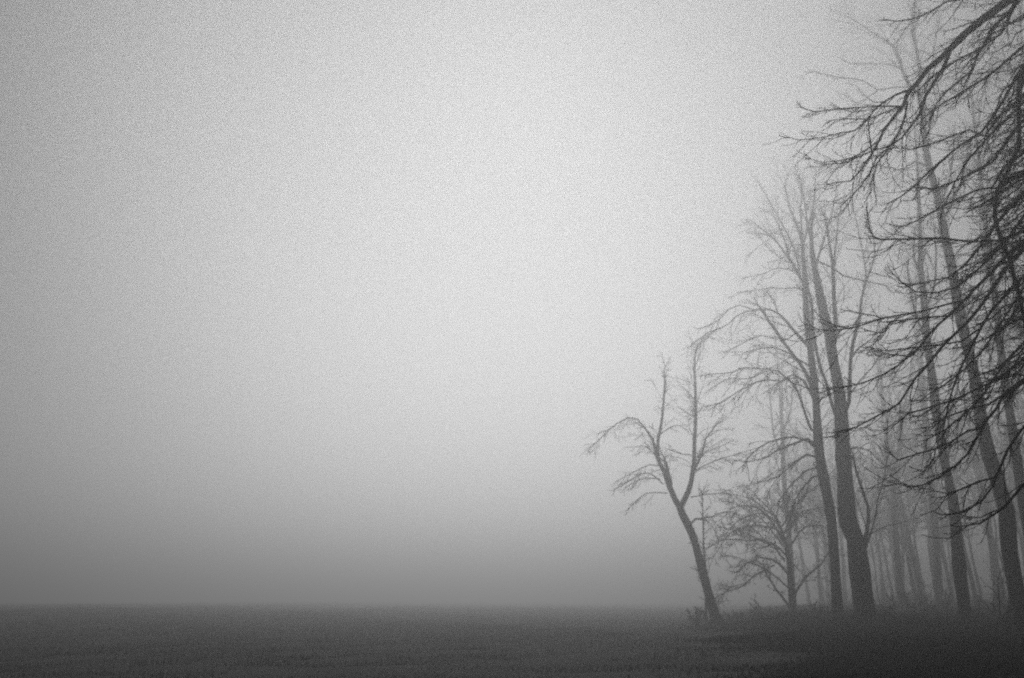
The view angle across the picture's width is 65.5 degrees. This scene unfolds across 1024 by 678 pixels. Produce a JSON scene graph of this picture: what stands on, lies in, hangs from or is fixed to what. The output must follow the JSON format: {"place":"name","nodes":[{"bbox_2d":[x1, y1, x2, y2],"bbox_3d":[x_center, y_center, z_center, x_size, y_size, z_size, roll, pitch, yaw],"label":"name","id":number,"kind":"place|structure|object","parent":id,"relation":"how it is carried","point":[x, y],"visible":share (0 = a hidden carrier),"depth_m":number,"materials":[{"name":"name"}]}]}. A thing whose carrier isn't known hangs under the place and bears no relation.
{"place":"outdoors","nodes":[
{"label":"outdoors","id":0,"kind":"place"},
{"bbox_2d":[0,600,992,677],"bbox_3d":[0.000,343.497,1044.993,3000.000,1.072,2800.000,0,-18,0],"label":"ground","id":1,"kind":"structure","parent":0,"point":[486,614],"depth_m":33.92,"materials":[{"name":"grey plant"}]},
{"bbox_2d":[0,607,883,658],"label":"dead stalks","id":2,"kind":"object","parent":1,"relation":"on","point":[358,633],"visible":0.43,"depth_m":31.73,"materials":[{"name":"grey plant"}]},
{"bbox_2d":[580,309,758,623],"bbox_3d":[11.263,8.156,57.124,12.604,23.664,6.506,0,-18,0],"label":"bare tree","id":3,"kind":"object","parent":1,"relation":"on","point":[715,615],"visible":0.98,"depth_m":57.03,"materials":[{"name":"grey plant"}]},
{"bbox_2d":[684,607,706,624],"bbox_3d":[12.427,18.713,53.828,1.360,1.294,1.123,0,-18,0],"label":"bare shrub","id":4,"kind":"object","parent":1,"relation":"on","point":[696,619],"visible":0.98,"depth_m":53.70,"materials":[{"name":"grey plant"}]},
{"bbox_2d":[696,481,716,622],"bbox_3d":[13.752,15.219,57.081,1.448,10.076,1.820,-4,-19,13],"label":"sapling","id":5,"kind":"object","parent":1,"relation":"on","point":[703,554],"visible":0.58,"depth_m":57.38,"materials":[{"name":"grey plant"}]},
{"bbox_2d":[724,610,743,621],"bbox_3d":[15.824,19.807,56.749,0.970,1.018,1.562,17,-25,-42],"label":"bare shrub","id":6,"kind":"object","parent":1,"relation":"on","point":[735,618],"visible":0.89,"depth_m":56.56,"materials":[{"name":"grey plant"}]},
{"bbox_2d":[747,593,784,616],"bbox_3d":[20.014,21.330,62.852,3.188,2.437,2.248,-14,-23,37],"label":"bare shrub","id":7,"kind":"object","parent":1,"relation":"on","point":[756,607],"visible":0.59,"depth_m":62.83,"materials":[{"name":"grey plant"}]},
{"bbox_2d":[679,149,856,619],"bbox_3d":[15.036,1.446,47.823,11.549,30.211,8.505,0,-18,0],"label":"tall tree","id":8,"kind":"object","parent":1,"relation":"on","point":[817,445],"visible":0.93,"depth_m":47.29,"materials":[{"name":"grey plant"}]},
{"bbox_2d":[701,473,846,613],"bbox_3d":[19.656,15.748,60.322,11.710,11.004,7.497,-2,-18,7],"label":"bushy tree","id":9,"kind":"object","parent":1,"relation":"on","point":[792,591],"visible":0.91,"depth_m":59.90,"materials":[{"name":"grey plant"}]},
{"bbox_2d":[753,317,810,606],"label":"slender tree","id":10,"kind":"object","parent":1,"relation":"on","point":[784,462],"visible":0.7,"depth_m":93.59,"materials":[{"name":"grey plant"}]},
{"bbox_2d":[752,418,820,604],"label":"tree","id":11,"kind":"object","parent":1,"relation":"on","point":[804,572],"visible":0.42,"depth_m":141.61,"materials":[{"name":"grey plant"}]},
{"bbox_2d":[789,471,823,603],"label":"tree","id":12,"kind":"object","parent":1,"relation":"on","point":[814,545],"visible":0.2,"depth_m":141.57,"materials":[{"name":"grey plant"}]},
{"bbox_2d":[595,602,1023,677],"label":"undergrowth","id":13,"kind":"object","parent":1,"relation":"on","point":[921,644],"visible":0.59,"depth_m":24.01,"materials":[{"name":"black plant"}]},
{"bbox_2d":[790,436,829,601],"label":"tree","id":14,"kind":"object","parent":1,"relation":"on","point":[825,572],"visible":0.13,"depth_m":154.20,"materials":[{"name":"grey plant"}]},
{"bbox_2d":[785,423,836,604],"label":"tree","id":15,"kind":"object","parent":1,"relation":"on","point":[819,579],"visible":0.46,"depth_m":120.15,"materials":[{"name":"grey plant"}]},
{"bbox_2d":[793,452,836,583],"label":"tree","id":16,"kind":"object","parent":1,"relation":"on","point":[824,532],"visible":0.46,"depth_m":117.95,"materials":[{"name":"grey plant"}]},
{"bbox_2d":[799,600,831,617],"bbox_3d":[17.989,16.211,47.209,2.172,1.557,1.941,0,-18,0],"label":"bare shrub","id":17,"kind":"object","parent":1,"relation":"on","point":[820,610],"visible":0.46,"depth_m":46.91,"materials":[{"name":"grey plant"}]},
{"bbox_2d":[798,480,849,584],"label":"tree","id":18,"kind":"object","parent":1,"relation":"on","point":[825,526],"visible":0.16,"depth_m":139.58,"materials":[{"name":"grey plant"}]},
{"bbox_2d":[818,503,838,550],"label":"tree","id":19,"kind":"object","parent":1,"relation":"on","point":[827,533],"visible":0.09,"depth_m":156.29,"materials":[{"name":"grey plant"}]},
{"bbox_2d":[810,415,858,604],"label":"tree","id":20,"kind":"object","parent":1,"relation":"on","point":[844,586],"visible":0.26,"depth_m":132.65,"materials":[{"name":"grey plant"}]},
{"bbox_2d":[813,419,875,579],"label":"tree","id":21,"kind":"object","parent":1,"relation":"on","point":[854,481],"visible":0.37,"depth_m":109.48,"materials":[{"name":"grey plant"}]},
{"bbox_2d":[788,157,927,622],"bbox_3d":[19.541,1.080,45.145,5.461,29.270,9.128,-12,-22,32],"label":"tall tree","id":22,"kind":"object","parent":1,"relation":"on","point":[857,540],"visible":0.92,"depth_m":44.11,"materials":[{"name":"grey plant"}]},
{"bbox_2d":[857,473,885,601],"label":"tree","id":23,"kind":"object","parent":1,"relation":"on","point":[872,549],"visible":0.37,"depth_m":125.81,"materials":[{"name":"grey plant"}]},
{"bbox_2d":[853,463,891,601],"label":"tree","id":24,"kind":"object","parent":1,"relation":"on","point":[875,533],"visible":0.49,"depth_m":124.23,"materials":[{"name":"grey plant"}]},
{"bbox_2d":[858,483,892,599],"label":"tree","id":25,"kind":"object","parent":1,"relation":"on","point":[881,552],"visible":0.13,"depth_m":135.31,"materials":[{"name":"grey plant"}]},
{"bbox_2d":[864,468,904,598],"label":"tree","id":26,"kind":"object","parent":1,"relation":"on","point":[890,547],"visible":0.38,"depth_m":125.46,"materials":[{"name":"grey plant"}]},
{"bbox_2d":[854,320,915,606],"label":"forked tree","id":27,"kind":"object","parent":1,"relation":"on","point":[896,548],"visible":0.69,"depth_m":79.69,"materials":[{"name":"grey plant"}]},
{"bbox_2d":[875,593,897,615],"bbox_3d":[21.161,15.452,45.610,1.989,1.811,2.541,-17,-25,42],"label":"bare shrub","id":28,"kind":"object","parent":1,"relation":"on","point":[886,609],"visible":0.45,"depth_m":44.93,"materials":[{"name":"grey plant"}]},
{"bbox_2d":[865,461,908,579],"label":"tree","id":29,"kind":"object","parent":1,"relation":"on","point":[883,502],"visible":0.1,"depth_m":138.70,"materials":[{"name":"grey plant"}]},
{"bbox_2d":[855,452,920,597],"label":"tree","id":30,"kind":"object","parent":1,"relation":"on","point":[887,572],"visible":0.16,"depth_m":128.82,"materials":[{"name":"grey plant"}]},
{"bbox_2d":[876,453,903,532],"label":"tree","id":31,"kind":"object","parent":1,"relation":"on","point":[890,496],"visible":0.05,"depth_m":150.15,"materials":[{"name":"grey plant"}]},
{"bbox_2d":[762,0,1023,544],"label":"drooping tree","id":32,"kind":"object","parent":1,"relation":"on","point":[994,201],"visible":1,"depth_m":10.31,"materials":[{"name":"black plant"}]},
{"bbox_2d":[862,366,925,604],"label":"tree","id":33,"kind":"object","parent":1,"relation":"on","point":[911,575],"visible":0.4,"depth_m":101.18,"materials":[{"name":"grey plant"}]},
{"bbox_2d":[857,431,930,604],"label":"tree","id":34,"kind":"object","parent":1,"relation":"on","point":[902,562],"visible":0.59,"depth_m":100.22,"materials":[{"name":"grey plant"}]},
{"bbox_2d":[865,456,923,582],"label":"tree","id":35,"kind":"object","parent":1,"relation":"on","point":[890,506],"visible":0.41,"depth_m":102.52,"materials":[{"name":"grey plant"}]},
{"bbox_2d":[832,322,966,604],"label":"tree","id":36,"kind":"object","parent":1,"relation":"on","point":[909,540],"visible":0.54,"depth_m":90.82,"materials":[{"name":"grey plant"}]},
{"bbox_2d":[868,438,935,604],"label":"tree","id":37,"kind":"object","parent":1,"relation":"on","point":[915,547],"visible":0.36,"depth_m":112.12,"materials":[{"name":"grey plant"}]},
{"bbox_2d":[871,158,945,605],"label":"tall tree","id":38,"kind":"object","parent":1,"relation":"on","point":[937,565],"visible":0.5,"depth_m":80.53,"materials":[{"name":"grey plant"}]},
{"bbox_2d":[795,0,1023,633],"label":"broad tree","id":39,"kind":"object","parent":1,"relation":"on","point":[1009,546],"visible":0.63,"depth_m":34.51,"materials":[{"name":"grey plant"}]},
{"bbox_2d":[885,591,935,612],"bbox_3d":[29.729,19.629,58.747,3.516,2.179,3.082,0,-18,0],"label":"bare shrub","id":40,"kind":"object","parent":1,"relation":"on","point":[906,602],"visible":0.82,"depth_m":58.51,"materials":[{"name":"grey plant"}]},
{"bbox_2d":[803,530,1023,609],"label":"thicket","id":41,"kind":"object","parent":1,"relation":"on","point":[886,597],"visible":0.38,"depth_m":82.47,"materials":[{"name":"grey plant"}]},
{"bbox_2d":[893,421,947,602],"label":"tree","id":42,"kind":"object","parent":1,"relation":"on","point":[930,553],"visible":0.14,"depth_m":123.80,"materials":[{"name":"grey plant"}]},
{"bbox_2d":[906,427,946,573],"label":"tree","id":43,"kind":"object","parent":1,"relation":"on","point":[919,443],"visible":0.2,"depth_m":126.58,"materials":[{"name":"grey plant"}]},
{"bbox_2d":[901,417,964,601],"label":"tree","id":44,"kind":"object","parent":1,"relation":"on","point":[941,526],"visible":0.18,"depth_m":114.67,"materials":[{"name":"grey plant"}]},
{"bbox_2d":[901,425,966,603],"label":"tree","id":45,"kind":"object","parent":1,"relation":"on","point":[941,550],"visible":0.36,"depth_m":108.23,"materials":[{"name":"grey plant"}]},
{"bbox_2d":[889,112,979,623],"bbox_3d":[22.561,0.270,42.219,4.256,28.781,5.361,-6,-19,18],"label":"tall tree","id":46,"kind":"object","parent":1,"relation":"on","point":[959,567],"visible":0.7,"depth_m":40.87,"materials":[{"name":"grey plant"}]},
{"bbox_2d":[913,586,956,616],"bbox_3d":[25.504,16.068,47.789,2.749,2.320,2.244,9,-20,-26],"label":"bare shrub","id":47,"kind":"object","parent":1,"relation":"on","point":[947,612],"visible":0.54,"depth_m":47.58,"materials":[{"name":"grey plant"}]},
{"bbox_2d":[905,468,966,602],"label":"tree","id":48,"kind":"object","parent":1,"relation":"on","point":[950,561],"visible":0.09,"depth_m":147.40,"materials":[{"name":"grey plant"}]},
{"bbox_2d":[920,456,981,580],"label":"tree","id":49,"kind":"object","parent":1,"relation":"on","point":[948,527],"visible":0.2,"depth_m":132.44,"materials":[{"name":"grey plant"}]},
{"bbox_2d":[903,380,1009,605],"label":"tree","id":50,"kind":"object","parent":1,"relation":"on","point":[956,480],"visible":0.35,"depth_m":92.33,"materials":[{"name":"grey plant"}]},
{"bbox_2d":[939,451,983,603],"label":"tree","id":51,"kind":"object","parent":1,"relation":"on","point":[968,537],"visible":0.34,"depth_m":113.50,"materials":[{"name":"grey plant"}]},
{"bbox_2d":[927,21,1023,536],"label":"tall tree","id":52,"kind":"object","parent":1,"relation":"on","point":[1018,471],"visible":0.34,"depth_m":41.42,"materials":[{"name":"grey plant"}]},
{"bbox_2d":[937,397,1013,604],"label":"tree","id":53,"kind":"object","parent":1,"relation":"on","point":[989,509],"visible":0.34,"depth_m":96.59,"materials":[{"name":"grey plant"}]},
{"bbox_2d":[942,366,1008,604],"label":"tree","id":54,"kind":"object","parent":1,"relation":"on","point":[989,546],"visible":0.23,"depth_m":98.82,"materials":[{"name":"grey plant"}]},
{"bbox_2d":[950,424,1010,603],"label":"tree","id":55,"kind":"object","parent":1,"relation":"on","point":[981,507],"visible":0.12,"depth_m":129.58,"materials":[{"name":"grey plant"}]},
{"bbox_2d":[950,415,1018,574],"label":"tree","id":56,"kind":"object","parent":1,"relation":"on","point":[997,547],"visible":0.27,"depth_m":106.00,"materials":[{"name":"grey plant"}]},
{"bbox_2d":[954,3,1023,359],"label":"tall tree","id":57,"kind":"object","parent":1,"relation":"on","point":[993,84],"visible":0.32,"depth_m":38.05,"materials":[{"name":"black plant"}]},
{"bbox_2d":[967,421,1023,577],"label":"tree","id":58,"kind":"object","parent":1,"relation":"on","point":[1010,483],"visible":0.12,"depth_m":120.04,"materials":[{"name":"grey plant"}]},
{"bbox_2d":[968,567,1023,632],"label":"bare shrub","id":59,"kind":"object","parent":1,"relation":"on","point":[1008,622],"visible":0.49,"depth_m":31.83,"materials":[{"name":"black plant"}]},
{"bbox_2d":[968,269,1023,443],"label":"tree","id":60,"kind":"object","parent":1,"relation":"on","point":[1007,345],"visible":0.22,"depth_m":65.92,"materials":[{"name":"grey plant"}]},
{"bbox_2d":[970,381,1023,564],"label":"tree","id":61,"kind":"object","parent":1,"relation":"on","point":[1002,447],"visible":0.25,"depth_m":92.19,"materials":[{"name":"grey plant"}]},
{"bbox_2d":[979,243,1023,332],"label":"tree","id":62,"kind":"object","parent":1,"relation":"on","point":[1012,300],"visible":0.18,"depth_m":52.48,"materials":[{"name":"grey plant"}]},
{"bbox_2d":[986,365,1023,460],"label":"tree","id":63,"kind":"object","parent":1,"relation":"on","point":[1022,413],"visible":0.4,"depth_m":87.74,"materials":[{"name":"grey plant"}]},
{"bbox_2d":[991,401,1023,564],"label":"tree","id":64,"kind":"object","parent":1,"relation":"on","point":[1020,538],"visible":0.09,"depth_m":121.31,"materials":[{"name":"grey plant"}]},
{"bbox_2d":[1009,486,1023,541],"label":"tree","id":65,"kind":"object","parent":1,"relation":"on","point":[1019,525],"visible":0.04,"depth_m":158.42,"materials":[{"name":"grey plant"}]},
{"bbox_2d":[1009,378,1023,449],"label":"tree","id":66,"kind":"object","parent":1,"relation":"on","point":[1020,409],"visible":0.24,"depth_m":91.06,"materials":[{"name":"grey plant"}]},
{"bbox_2d":[1009,453,1023,523],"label":"tree","id":67,"kind":"object","parent":1,"relation":"on","point":[1013,492],"visible":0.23,"depth_m":104.77,"materials":[{"name":"grey plant"}]},
{"bbox_2d":[0,0,1023,599],"label":"sky","id":68,"kind":"structure","parent":0,"point":[299,299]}
]}

